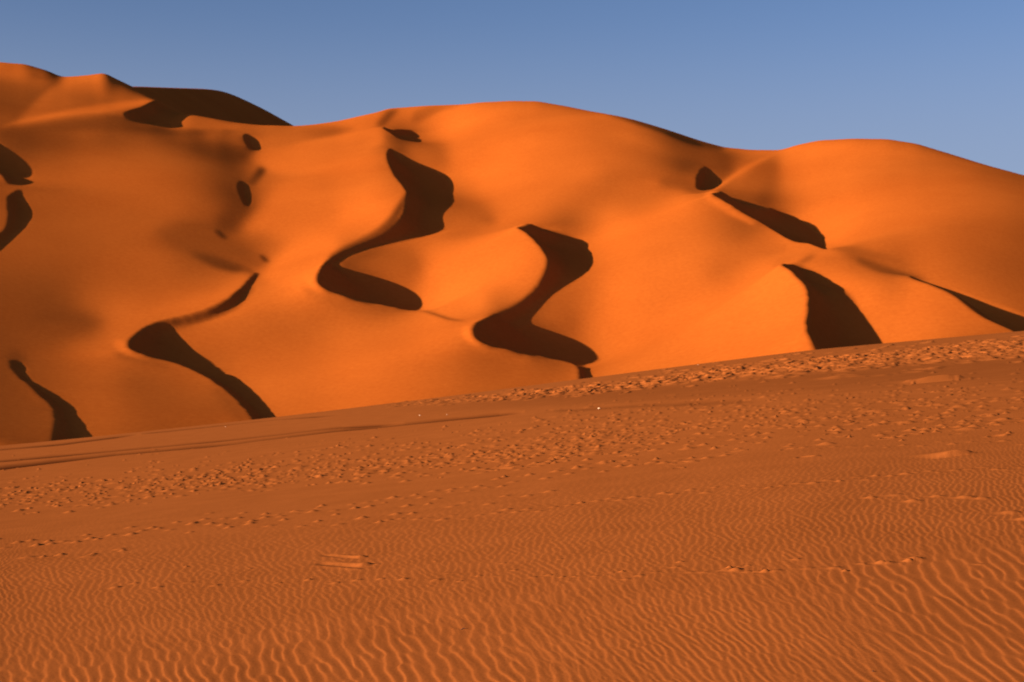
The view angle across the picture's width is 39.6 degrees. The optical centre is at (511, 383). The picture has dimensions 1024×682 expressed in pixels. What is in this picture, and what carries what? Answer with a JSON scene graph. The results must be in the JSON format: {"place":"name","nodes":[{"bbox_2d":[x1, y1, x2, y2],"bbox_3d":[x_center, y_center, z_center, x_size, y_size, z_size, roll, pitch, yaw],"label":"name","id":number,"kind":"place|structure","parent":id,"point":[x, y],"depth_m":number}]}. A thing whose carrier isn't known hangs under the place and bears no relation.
{"place":"outdoors","nodes":[
{"label":"outdoors","id":0,"kind":"place"},
{"bbox_2d":[134,86,292,125],"bbox_3d":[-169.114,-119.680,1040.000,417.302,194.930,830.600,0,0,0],"label":"sand dune","id":1,"kind":"structure","parent":0,"point":[217,104],"depth_m":899.58},
{"bbox_2d":[0,331,1023,681],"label":"ground","id":2,"kind":"structure","parent":0,"point":[840,515],"depth_m":20.98},
{"bbox_2d":[0,62,1023,445],"bbox_3d":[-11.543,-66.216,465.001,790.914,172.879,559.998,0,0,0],"label":"sand dune","id":3,"kind":"structure","parent":0,"point":[164,266],"depth_m":395.78},
{"bbox_2d":[0,0,1023,174],"label":"sky","id":4,"kind":"structure","parent":0,"point":[947,76]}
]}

